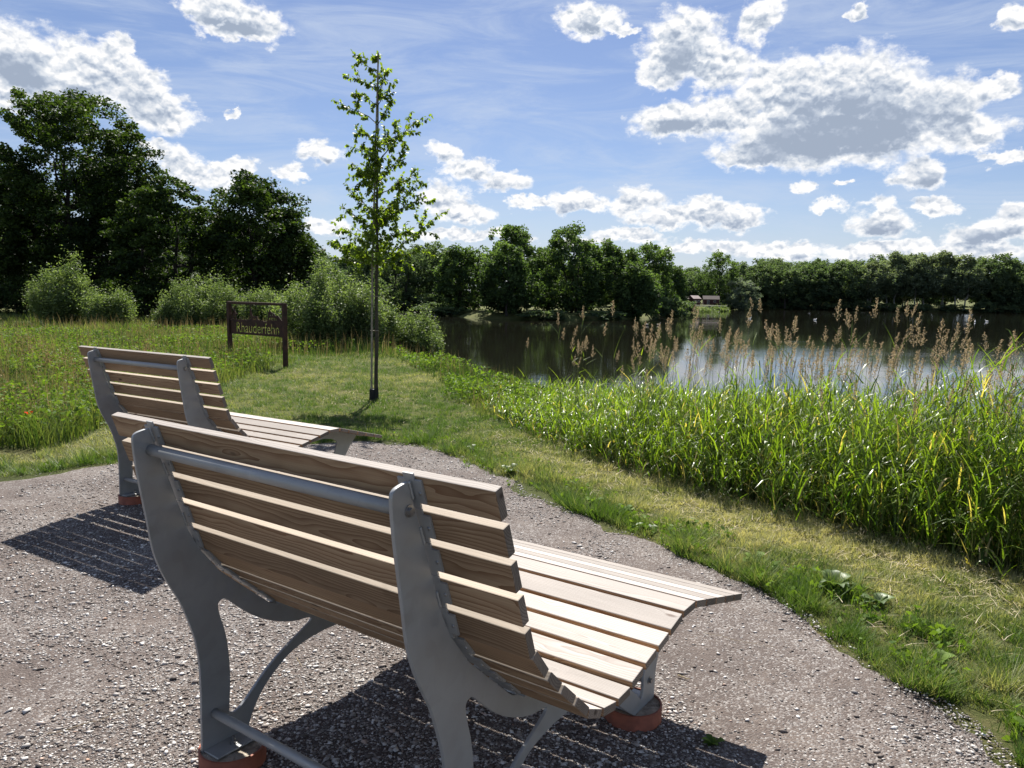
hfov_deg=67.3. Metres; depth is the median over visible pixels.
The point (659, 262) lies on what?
alder tree
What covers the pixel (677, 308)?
willow bush
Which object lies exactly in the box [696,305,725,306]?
quay wall
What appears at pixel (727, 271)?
wood tree
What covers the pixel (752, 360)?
reed stalk
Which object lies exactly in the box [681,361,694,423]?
reed stalk
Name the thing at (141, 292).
dark shrub
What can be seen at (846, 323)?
reed stalk
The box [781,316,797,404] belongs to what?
reed stalk
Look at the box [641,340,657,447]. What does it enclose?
reed stalk
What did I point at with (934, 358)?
reed stalk
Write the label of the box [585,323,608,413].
reed stalk
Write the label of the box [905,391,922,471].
reed stalk
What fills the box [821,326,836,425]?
reed stalk
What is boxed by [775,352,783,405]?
reed stalk
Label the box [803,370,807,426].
reed stalk
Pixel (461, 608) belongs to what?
park bench
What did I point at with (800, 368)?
reed stalk
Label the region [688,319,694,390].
reed stalk
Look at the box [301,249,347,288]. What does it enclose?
alder tree
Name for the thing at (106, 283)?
dark shrub
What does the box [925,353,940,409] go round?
reed stalk
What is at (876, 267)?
birch tree
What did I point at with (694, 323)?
reed stalk
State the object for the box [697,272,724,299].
wood tree
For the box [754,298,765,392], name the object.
reed stalk
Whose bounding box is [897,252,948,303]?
birch tree
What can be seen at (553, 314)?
shore shrub
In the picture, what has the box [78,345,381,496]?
park bench
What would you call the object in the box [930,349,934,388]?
reed stalk
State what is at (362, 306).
willow bush
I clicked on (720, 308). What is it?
willow bush
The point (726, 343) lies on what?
reed stalk
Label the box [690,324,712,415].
reed stalk
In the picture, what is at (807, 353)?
reed stalk
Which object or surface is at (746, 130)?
sky
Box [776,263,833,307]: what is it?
shore tree
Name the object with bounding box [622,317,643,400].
reed stalk
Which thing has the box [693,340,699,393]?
reed stalk
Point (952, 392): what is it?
reed stalk
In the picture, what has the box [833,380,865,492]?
reed stalk
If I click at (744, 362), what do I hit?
reed stalk
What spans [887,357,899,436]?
reed stalk
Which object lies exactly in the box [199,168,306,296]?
oak tree
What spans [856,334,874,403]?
reed stalk
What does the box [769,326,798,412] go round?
reed stalk
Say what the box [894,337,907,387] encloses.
reed stalk
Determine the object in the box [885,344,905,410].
reed stalk
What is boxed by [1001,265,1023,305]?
shore tree
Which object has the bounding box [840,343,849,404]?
reed stalk
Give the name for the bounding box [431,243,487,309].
alder tree
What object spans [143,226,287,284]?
wood tree
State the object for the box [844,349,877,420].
reed stalk
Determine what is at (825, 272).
shore tree
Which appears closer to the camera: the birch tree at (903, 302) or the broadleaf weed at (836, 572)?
the broadleaf weed at (836, 572)
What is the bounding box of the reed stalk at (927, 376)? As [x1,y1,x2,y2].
[918,375,928,438]
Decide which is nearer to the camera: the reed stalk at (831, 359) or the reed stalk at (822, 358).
the reed stalk at (831, 359)
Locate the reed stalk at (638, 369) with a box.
[628,321,648,441]
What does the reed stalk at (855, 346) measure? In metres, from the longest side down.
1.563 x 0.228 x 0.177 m
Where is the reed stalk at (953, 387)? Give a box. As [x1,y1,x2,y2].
[941,376,972,545]
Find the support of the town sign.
on the ground at (530, 490)
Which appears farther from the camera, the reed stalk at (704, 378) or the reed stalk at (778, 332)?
the reed stalk at (704, 378)
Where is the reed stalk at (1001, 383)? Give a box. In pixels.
[984,352,1006,467]
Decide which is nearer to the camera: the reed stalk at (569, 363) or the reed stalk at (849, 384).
the reed stalk at (849, 384)
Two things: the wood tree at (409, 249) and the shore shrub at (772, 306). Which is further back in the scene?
the shore shrub at (772, 306)
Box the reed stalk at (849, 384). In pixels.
[832,349,853,512]
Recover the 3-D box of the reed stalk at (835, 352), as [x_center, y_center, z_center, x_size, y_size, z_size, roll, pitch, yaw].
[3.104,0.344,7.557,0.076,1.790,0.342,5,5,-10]
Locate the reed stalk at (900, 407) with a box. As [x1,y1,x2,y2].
[878,385,908,522]
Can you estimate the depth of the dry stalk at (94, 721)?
3.07 m
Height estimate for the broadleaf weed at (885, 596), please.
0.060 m
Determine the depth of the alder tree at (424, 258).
109.48 m
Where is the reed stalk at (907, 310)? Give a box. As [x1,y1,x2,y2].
[904,302,918,401]
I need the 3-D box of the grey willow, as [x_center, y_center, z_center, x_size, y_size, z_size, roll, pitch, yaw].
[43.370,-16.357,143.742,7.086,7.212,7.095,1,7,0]
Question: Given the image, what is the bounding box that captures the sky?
[0,0,1023,290]
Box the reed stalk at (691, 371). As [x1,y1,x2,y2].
[685,343,695,421]
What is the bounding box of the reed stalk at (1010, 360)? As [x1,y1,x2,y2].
[998,340,1013,432]
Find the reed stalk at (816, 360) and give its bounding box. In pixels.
[799,346,820,477]
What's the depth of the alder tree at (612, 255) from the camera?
86.39 m
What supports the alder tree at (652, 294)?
on the ground at (530, 490)
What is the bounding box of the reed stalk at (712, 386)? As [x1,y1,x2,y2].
[708,339,715,448]
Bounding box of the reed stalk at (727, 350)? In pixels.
[720,345,731,429]
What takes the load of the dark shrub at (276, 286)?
on the ground at (530, 490)
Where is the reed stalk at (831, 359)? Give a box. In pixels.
[819,344,841,501]
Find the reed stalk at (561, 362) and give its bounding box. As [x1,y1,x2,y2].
[554,329,565,411]
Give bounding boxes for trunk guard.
[369,388,378,400]
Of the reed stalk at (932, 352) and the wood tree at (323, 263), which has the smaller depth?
the reed stalk at (932, 352)
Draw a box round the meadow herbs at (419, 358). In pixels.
[0,324,564,447]
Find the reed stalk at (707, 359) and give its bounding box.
[698,335,710,401]
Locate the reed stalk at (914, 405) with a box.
[903,396,943,539]
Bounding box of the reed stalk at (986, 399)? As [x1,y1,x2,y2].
[956,369,993,551]
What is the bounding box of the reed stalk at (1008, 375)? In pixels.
[1000,365,1012,407]
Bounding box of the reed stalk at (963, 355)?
[941,335,969,423]
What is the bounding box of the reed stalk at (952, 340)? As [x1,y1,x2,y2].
[922,332,957,482]
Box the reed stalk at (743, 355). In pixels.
[734,342,757,488]
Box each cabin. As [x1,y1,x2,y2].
[689,295,700,304]
[702,295,719,304]
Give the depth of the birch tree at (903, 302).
165.08 m
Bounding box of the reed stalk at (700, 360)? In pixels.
[688,339,709,398]
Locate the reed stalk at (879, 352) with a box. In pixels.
[859,341,886,469]
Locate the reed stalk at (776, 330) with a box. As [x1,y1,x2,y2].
[773,325,785,412]
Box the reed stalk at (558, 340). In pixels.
[550,312,560,405]
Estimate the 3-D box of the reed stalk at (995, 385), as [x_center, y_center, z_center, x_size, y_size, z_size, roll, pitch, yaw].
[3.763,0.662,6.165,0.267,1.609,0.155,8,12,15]
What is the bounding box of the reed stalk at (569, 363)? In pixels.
[558,326,579,419]
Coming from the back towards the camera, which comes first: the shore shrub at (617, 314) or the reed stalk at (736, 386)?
the shore shrub at (617, 314)
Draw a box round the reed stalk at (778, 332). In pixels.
[774,328,792,417]
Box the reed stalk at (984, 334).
[981,332,988,389]
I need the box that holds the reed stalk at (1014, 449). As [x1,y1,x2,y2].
[998,390,1023,564]
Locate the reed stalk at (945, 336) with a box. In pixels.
[921,329,951,455]
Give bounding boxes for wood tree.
[0,212,79,300]
[138,219,221,309]
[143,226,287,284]
[238,240,334,291]
[329,245,399,294]
[386,244,430,302]
[683,269,703,296]
[685,267,704,299]
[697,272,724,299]
[716,262,746,293]
[786,260,807,268]
[815,258,860,303]
[848,258,874,271]
[882,260,916,306]
[900,296,947,305]
[915,263,965,306]
[959,255,991,303]
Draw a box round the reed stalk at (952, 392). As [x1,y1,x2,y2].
[924,389,954,539]
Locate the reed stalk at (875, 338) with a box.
[866,299,882,419]
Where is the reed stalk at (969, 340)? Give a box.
[931,338,972,544]
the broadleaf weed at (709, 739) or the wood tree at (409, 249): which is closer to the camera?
the broadleaf weed at (709, 739)
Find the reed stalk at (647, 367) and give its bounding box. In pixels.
[630,339,652,447]
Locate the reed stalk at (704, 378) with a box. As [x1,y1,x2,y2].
[692,361,708,425]
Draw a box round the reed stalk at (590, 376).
[583,346,603,409]
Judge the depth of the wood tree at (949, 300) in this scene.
183.34 m
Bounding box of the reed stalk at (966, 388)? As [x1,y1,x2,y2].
[920,379,973,540]
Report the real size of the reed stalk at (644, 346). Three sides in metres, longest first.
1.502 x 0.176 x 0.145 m
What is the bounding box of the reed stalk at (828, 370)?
[811,350,831,431]
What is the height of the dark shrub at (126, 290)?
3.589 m
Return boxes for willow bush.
[21,245,97,324]
[77,275,141,325]
[146,285,215,326]
[156,257,245,325]
[226,278,299,322]
[267,249,363,346]
[317,267,405,347]
[385,296,448,362]
[666,303,684,315]
[695,305,718,311]
[701,303,730,311]
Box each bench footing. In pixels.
[118,494,141,504]
[198,727,266,767]
[604,687,661,731]
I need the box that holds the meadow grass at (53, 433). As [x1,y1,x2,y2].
[0,308,565,451]
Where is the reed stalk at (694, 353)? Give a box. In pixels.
[688,307,701,412]
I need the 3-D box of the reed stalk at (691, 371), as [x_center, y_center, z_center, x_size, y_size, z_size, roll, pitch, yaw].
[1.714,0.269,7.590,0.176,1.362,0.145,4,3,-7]
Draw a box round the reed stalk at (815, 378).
[809,363,820,423]
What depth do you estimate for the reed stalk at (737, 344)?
8.44 m
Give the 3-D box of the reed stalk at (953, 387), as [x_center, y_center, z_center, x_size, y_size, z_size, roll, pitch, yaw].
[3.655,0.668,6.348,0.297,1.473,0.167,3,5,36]
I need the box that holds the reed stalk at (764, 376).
[755,352,773,420]
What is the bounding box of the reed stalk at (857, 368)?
[840,351,862,424]
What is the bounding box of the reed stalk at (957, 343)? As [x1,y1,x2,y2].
[954,323,960,391]
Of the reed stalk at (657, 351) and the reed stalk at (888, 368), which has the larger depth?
the reed stalk at (657, 351)
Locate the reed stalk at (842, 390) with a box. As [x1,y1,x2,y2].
[818,368,848,495]
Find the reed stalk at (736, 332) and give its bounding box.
[719,331,738,477]
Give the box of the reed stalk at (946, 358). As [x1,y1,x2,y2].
[943,343,950,395]
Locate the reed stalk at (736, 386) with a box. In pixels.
[713,356,739,481]
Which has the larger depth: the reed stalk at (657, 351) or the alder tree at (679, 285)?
the alder tree at (679, 285)
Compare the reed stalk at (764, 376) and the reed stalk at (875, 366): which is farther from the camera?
the reed stalk at (764, 376)
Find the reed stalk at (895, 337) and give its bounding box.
[882,307,911,390]
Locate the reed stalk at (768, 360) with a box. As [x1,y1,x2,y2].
[758,329,774,403]
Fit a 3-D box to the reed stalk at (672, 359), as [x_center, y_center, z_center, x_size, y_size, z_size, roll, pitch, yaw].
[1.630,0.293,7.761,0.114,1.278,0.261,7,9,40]
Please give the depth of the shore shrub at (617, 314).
81.56 m
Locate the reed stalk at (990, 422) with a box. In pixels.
[985,391,996,554]
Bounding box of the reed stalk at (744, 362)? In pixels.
[731,338,750,410]
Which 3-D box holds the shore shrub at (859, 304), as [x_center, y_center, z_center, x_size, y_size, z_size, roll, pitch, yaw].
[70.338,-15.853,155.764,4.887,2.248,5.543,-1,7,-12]
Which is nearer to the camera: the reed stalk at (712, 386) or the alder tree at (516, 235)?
the reed stalk at (712, 386)
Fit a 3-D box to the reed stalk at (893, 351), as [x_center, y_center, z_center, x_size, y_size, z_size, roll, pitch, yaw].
[2.687,0.440,5.722,0.124,1.478,0.230,13,14,43]
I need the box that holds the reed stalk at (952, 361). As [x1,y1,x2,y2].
[934,355,958,408]
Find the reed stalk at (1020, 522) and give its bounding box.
[1018,416,1023,575]
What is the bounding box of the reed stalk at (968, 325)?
[936,310,971,534]
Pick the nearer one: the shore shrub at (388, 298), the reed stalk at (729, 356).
the reed stalk at (729, 356)
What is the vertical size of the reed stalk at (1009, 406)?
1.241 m
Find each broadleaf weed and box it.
[502,463,517,473]
[617,503,633,512]
[636,522,657,528]
[702,734,724,745]
[742,551,766,561]
[818,569,855,591]
[861,592,894,603]
[927,649,956,664]
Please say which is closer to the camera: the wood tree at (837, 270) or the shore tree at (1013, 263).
the shore tree at (1013, 263)
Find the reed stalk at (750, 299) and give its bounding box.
[748,297,756,396]
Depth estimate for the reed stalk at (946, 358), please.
7.54 m
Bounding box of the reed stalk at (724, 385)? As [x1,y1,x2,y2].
[708,357,731,483]
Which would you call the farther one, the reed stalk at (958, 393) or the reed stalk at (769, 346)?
the reed stalk at (769, 346)
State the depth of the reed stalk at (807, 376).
7.10 m
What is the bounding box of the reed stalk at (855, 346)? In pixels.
[839,339,861,508]
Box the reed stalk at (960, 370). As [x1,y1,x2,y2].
[955,355,967,461]
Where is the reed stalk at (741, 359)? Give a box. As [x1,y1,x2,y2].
[737,339,748,401]
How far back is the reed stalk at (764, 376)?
7.29 m
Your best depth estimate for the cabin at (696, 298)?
135.53 m
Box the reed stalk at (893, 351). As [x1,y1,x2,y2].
[857,345,899,526]
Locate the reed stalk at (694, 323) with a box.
[689,304,696,383]
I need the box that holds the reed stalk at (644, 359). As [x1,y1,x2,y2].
[639,336,651,390]
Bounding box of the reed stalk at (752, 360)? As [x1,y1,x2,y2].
[748,352,765,407]
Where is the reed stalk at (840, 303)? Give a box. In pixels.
[819,299,841,503]
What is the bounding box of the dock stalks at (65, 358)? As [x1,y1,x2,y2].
[0,318,244,421]
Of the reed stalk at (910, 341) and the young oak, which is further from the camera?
the young oak
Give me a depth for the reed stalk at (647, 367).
8.56 m
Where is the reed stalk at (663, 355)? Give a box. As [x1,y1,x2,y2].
[657,317,668,394]
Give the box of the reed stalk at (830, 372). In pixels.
[806,366,836,465]
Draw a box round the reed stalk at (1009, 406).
[992,394,1018,565]
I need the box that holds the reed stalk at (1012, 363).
[989,330,1017,563]
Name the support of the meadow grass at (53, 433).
on the ground at (530, 490)
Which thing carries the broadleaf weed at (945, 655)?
on the ground at (530, 490)
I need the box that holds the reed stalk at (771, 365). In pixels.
[765,357,775,434]
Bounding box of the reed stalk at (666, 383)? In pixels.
[658,343,678,418]
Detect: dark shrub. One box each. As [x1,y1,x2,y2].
[0,275,40,313]
[82,277,141,302]
[89,272,170,310]
[98,283,167,316]
[159,277,252,306]
[234,282,300,302]
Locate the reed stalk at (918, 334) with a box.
[910,327,931,421]
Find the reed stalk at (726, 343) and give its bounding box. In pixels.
[720,333,729,412]
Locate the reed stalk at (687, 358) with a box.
[678,346,688,442]
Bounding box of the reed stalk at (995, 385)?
[963,368,1000,505]
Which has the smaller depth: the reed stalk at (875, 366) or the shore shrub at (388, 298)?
the reed stalk at (875, 366)
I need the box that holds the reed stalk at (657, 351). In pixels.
[652,323,661,390]
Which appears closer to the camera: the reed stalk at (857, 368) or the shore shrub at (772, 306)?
the reed stalk at (857, 368)
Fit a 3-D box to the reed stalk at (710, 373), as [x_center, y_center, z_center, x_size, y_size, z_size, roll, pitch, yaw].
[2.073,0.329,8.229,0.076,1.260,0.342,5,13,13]
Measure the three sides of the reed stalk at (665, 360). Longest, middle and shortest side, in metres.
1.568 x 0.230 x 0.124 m
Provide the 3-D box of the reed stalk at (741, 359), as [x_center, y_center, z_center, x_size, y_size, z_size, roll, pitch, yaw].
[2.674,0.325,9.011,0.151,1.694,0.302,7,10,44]
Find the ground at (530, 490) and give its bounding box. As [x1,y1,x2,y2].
[0,296,1023,767]
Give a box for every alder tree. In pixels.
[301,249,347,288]
[340,254,392,295]
[373,250,422,309]
[405,241,452,300]
[423,247,467,303]
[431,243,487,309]
[476,241,547,315]
[478,224,546,308]
[528,246,565,309]
[536,220,603,312]
[560,252,611,310]
[579,238,649,312]
[612,267,664,319]
[632,240,679,305]
[657,265,689,311]
[687,265,704,302]
[693,249,739,302]
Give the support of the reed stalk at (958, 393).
on the ground at (530, 490)
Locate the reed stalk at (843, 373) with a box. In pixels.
[835,358,849,407]
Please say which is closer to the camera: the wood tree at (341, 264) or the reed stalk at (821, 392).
the reed stalk at (821, 392)
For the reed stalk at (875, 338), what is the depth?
7.15 m
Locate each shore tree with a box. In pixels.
[734,258,782,301]
[752,257,795,286]
[753,262,816,308]
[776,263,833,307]
[796,262,852,307]
[798,258,839,303]
[816,259,878,303]
[842,254,904,306]
[965,254,1018,308]
[981,252,1023,309]
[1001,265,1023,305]
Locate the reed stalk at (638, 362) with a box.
[634,343,642,430]
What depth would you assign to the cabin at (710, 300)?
137.75 m
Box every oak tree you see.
[0,86,163,291]
[0,162,62,293]
[46,172,155,290]
[71,126,179,280]
[98,173,224,316]
[160,204,242,286]
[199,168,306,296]
[207,231,263,284]
[249,192,325,305]
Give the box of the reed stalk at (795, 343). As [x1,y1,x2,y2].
[777,336,799,443]
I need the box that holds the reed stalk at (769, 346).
[755,343,771,471]
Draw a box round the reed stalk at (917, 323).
[890,311,923,419]
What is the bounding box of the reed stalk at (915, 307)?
[895,302,919,382]
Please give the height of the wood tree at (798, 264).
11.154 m
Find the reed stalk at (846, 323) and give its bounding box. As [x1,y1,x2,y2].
[840,308,858,401]
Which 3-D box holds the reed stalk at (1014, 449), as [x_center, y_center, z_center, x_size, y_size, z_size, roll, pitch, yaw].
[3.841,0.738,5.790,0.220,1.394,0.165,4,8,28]
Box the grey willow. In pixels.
[723,277,763,309]
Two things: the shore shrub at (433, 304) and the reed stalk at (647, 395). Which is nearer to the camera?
the reed stalk at (647, 395)
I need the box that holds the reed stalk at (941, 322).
[928,320,945,479]
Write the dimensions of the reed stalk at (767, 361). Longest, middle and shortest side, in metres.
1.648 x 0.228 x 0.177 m
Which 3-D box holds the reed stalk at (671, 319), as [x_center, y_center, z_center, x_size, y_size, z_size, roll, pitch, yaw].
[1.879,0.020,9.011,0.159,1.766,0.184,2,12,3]
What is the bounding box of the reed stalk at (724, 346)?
[706,344,725,441]
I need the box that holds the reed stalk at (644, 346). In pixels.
[642,329,645,396]
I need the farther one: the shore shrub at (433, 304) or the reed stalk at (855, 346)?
the shore shrub at (433, 304)
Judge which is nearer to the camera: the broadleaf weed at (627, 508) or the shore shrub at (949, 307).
the broadleaf weed at (627, 508)
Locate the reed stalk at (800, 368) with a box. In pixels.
[786,357,803,493]
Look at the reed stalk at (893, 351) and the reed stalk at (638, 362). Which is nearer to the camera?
the reed stalk at (893, 351)
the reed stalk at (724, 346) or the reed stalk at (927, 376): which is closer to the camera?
the reed stalk at (927, 376)
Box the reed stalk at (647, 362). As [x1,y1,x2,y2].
[640,324,655,416]
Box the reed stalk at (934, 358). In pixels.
[921,339,939,408]
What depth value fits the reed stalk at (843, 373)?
7.73 m
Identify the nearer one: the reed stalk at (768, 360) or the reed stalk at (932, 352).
the reed stalk at (932, 352)
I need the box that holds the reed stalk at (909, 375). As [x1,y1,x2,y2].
[906,360,911,421]
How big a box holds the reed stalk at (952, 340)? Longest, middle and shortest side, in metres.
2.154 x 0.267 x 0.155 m
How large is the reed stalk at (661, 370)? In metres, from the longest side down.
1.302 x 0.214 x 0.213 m
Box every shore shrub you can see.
[383,297,400,309]
[390,296,429,310]
[413,293,444,310]
[413,302,446,310]
[428,307,472,315]
[515,310,566,319]
[575,310,626,319]
[655,296,688,315]
[682,303,693,312]
[688,300,697,311]
[719,300,739,308]
[758,300,783,308]
[796,299,821,309]
[820,303,850,309]
[844,300,874,309]
[869,303,896,310]
[901,303,934,310]
[936,304,969,311]
[970,301,997,311]
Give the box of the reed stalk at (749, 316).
[736,308,751,430]
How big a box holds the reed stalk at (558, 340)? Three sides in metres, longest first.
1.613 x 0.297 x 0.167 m
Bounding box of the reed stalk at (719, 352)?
[717,317,725,392]
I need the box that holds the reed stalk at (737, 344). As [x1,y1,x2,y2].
[722,339,739,397]
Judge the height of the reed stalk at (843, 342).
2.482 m
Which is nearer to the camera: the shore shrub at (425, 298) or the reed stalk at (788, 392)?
the reed stalk at (788, 392)
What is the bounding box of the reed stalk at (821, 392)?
[813,387,832,518]
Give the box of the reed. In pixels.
[464,329,1023,582]
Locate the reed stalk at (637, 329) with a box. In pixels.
[629,322,638,404]
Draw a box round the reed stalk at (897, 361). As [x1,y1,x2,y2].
[893,347,904,388]
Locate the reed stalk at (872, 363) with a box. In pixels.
[870,340,876,408]
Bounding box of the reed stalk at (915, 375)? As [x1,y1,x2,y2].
[912,351,924,442]
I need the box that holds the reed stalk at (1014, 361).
[1009,338,1023,410]
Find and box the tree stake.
[370,53,378,388]
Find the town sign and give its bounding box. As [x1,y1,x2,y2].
[226,301,287,367]
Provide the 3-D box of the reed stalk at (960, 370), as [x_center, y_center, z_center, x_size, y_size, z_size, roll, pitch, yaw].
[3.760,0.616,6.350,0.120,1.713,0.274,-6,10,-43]
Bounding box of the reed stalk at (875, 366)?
[845,358,881,523]
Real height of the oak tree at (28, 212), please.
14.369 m
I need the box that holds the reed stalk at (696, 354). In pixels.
[682,326,700,402]
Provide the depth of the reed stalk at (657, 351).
8.95 m
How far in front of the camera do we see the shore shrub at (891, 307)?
154.08 m
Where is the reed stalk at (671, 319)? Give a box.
[665,311,672,393]
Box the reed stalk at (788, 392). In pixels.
[777,347,798,458]
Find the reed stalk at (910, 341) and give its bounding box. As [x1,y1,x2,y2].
[893,324,920,538]
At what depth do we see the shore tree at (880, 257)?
163.07 m
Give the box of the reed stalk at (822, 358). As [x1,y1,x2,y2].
[817,348,824,390]
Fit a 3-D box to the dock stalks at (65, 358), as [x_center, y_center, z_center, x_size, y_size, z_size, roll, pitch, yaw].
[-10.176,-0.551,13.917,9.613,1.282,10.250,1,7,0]
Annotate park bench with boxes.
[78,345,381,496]
[111,412,741,767]
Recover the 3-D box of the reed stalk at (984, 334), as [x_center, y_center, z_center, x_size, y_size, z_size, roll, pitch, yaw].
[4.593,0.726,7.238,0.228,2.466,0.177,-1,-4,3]
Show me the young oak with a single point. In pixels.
(381, 217)
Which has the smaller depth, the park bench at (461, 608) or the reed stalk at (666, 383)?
the park bench at (461, 608)
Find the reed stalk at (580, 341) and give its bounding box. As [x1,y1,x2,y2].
[573,306,583,429]
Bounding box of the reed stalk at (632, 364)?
[631,359,641,427]
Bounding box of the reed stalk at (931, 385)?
[922,367,935,484]
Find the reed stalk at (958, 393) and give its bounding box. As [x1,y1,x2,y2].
[931,349,968,542]
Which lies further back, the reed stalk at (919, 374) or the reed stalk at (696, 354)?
the reed stalk at (696, 354)
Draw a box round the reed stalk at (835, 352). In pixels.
[825,328,839,414]
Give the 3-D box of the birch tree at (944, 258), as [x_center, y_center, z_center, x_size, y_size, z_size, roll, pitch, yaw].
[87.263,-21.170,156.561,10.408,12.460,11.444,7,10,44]
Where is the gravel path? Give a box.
[0,441,1001,767]
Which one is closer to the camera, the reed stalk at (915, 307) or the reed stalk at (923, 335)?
the reed stalk at (923, 335)
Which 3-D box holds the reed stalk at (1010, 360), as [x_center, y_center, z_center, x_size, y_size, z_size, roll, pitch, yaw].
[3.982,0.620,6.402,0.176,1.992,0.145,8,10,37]
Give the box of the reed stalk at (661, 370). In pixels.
[647,346,668,407]
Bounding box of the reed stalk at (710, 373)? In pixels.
[705,358,713,408]
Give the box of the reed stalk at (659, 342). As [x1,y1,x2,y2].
[654,325,666,389]
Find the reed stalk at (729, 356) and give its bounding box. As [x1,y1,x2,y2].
[723,326,736,428]
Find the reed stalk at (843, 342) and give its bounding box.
[833,313,856,390]
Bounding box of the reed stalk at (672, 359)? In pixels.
[670,351,682,438]
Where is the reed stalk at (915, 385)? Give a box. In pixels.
[899,366,918,441]
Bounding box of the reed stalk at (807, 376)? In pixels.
[786,354,810,421]
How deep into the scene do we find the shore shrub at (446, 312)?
87.19 m
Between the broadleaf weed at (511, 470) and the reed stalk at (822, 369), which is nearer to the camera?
the reed stalk at (822, 369)
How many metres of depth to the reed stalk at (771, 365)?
7.01 m
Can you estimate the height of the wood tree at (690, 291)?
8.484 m
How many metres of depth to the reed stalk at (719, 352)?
9.47 m
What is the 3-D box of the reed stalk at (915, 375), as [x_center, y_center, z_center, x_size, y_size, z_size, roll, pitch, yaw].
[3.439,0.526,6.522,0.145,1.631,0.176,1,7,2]
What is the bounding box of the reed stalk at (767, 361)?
[760,319,774,435]
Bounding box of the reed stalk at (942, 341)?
[935,337,945,482]
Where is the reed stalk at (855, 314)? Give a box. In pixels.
[840,307,867,394]
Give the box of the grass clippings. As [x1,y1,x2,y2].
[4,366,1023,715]
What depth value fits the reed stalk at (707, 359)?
9.48 m
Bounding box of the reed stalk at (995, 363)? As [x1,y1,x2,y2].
[970,339,1004,482]
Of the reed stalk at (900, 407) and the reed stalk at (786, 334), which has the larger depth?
the reed stalk at (786, 334)
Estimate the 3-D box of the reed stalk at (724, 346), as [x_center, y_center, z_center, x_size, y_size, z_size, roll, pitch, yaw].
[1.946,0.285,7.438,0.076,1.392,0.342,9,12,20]
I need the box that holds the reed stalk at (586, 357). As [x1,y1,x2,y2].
[584,337,594,393]
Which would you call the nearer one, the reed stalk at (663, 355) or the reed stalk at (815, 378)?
the reed stalk at (815, 378)
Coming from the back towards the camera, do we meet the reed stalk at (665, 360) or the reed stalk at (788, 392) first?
the reed stalk at (665, 360)
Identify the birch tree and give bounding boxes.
[844,260,904,307]
[871,250,928,303]
[894,253,918,306]
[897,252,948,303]
[912,250,965,306]
[924,253,994,309]
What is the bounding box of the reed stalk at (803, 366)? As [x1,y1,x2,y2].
[793,351,818,498]
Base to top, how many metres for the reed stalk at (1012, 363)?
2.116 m
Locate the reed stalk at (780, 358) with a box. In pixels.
[768,348,783,437]
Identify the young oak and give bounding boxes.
[327,50,448,390]
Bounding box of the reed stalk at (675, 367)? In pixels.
[669,336,681,408]
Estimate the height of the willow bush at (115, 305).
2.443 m
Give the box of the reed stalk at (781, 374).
[770,369,784,418]
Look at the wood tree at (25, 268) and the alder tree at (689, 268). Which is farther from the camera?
the alder tree at (689, 268)
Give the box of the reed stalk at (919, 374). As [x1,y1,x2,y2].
[909,358,925,434]
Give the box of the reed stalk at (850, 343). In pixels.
[832,328,857,400]
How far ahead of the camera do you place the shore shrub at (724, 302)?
144.68 m
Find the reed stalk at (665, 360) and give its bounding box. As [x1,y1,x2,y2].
[655,321,678,435]
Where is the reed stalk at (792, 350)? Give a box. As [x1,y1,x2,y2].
[784,316,797,422]
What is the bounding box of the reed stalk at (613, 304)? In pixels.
[611,300,620,407]
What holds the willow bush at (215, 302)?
on the ground at (530, 490)
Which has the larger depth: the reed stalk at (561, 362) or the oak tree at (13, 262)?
the oak tree at (13, 262)
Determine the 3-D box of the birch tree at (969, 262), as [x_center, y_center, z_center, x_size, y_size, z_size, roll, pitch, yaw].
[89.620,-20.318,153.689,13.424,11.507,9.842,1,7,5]
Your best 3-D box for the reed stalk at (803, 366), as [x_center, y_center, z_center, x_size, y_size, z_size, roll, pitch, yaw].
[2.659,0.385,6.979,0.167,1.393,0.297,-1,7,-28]
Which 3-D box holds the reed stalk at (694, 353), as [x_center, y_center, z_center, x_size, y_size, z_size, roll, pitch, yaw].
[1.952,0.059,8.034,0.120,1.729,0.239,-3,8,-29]
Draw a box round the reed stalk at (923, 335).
[909,327,924,430]
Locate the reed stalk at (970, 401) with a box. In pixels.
[966,376,987,479]
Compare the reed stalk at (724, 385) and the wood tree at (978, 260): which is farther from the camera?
the wood tree at (978, 260)
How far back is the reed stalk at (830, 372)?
6.87 m
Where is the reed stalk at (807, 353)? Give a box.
[782,336,811,399]
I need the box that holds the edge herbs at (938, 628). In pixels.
[36,428,1023,740]
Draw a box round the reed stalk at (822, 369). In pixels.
[791,367,824,497]
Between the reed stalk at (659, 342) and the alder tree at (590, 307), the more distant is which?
the alder tree at (590, 307)
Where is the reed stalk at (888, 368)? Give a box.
[865,360,891,514]
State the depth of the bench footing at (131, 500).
6.30 m
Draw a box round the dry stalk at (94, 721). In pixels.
[47,701,157,733]
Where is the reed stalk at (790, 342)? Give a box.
[787,334,794,424]
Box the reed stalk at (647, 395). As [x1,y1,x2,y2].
[644,370,661,446]
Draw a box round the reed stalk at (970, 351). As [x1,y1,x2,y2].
[935,343,980,533]
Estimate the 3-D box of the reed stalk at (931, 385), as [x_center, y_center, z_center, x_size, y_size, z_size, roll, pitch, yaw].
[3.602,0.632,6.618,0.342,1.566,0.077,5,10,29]
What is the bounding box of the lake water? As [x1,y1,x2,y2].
[397,309,1023,453]

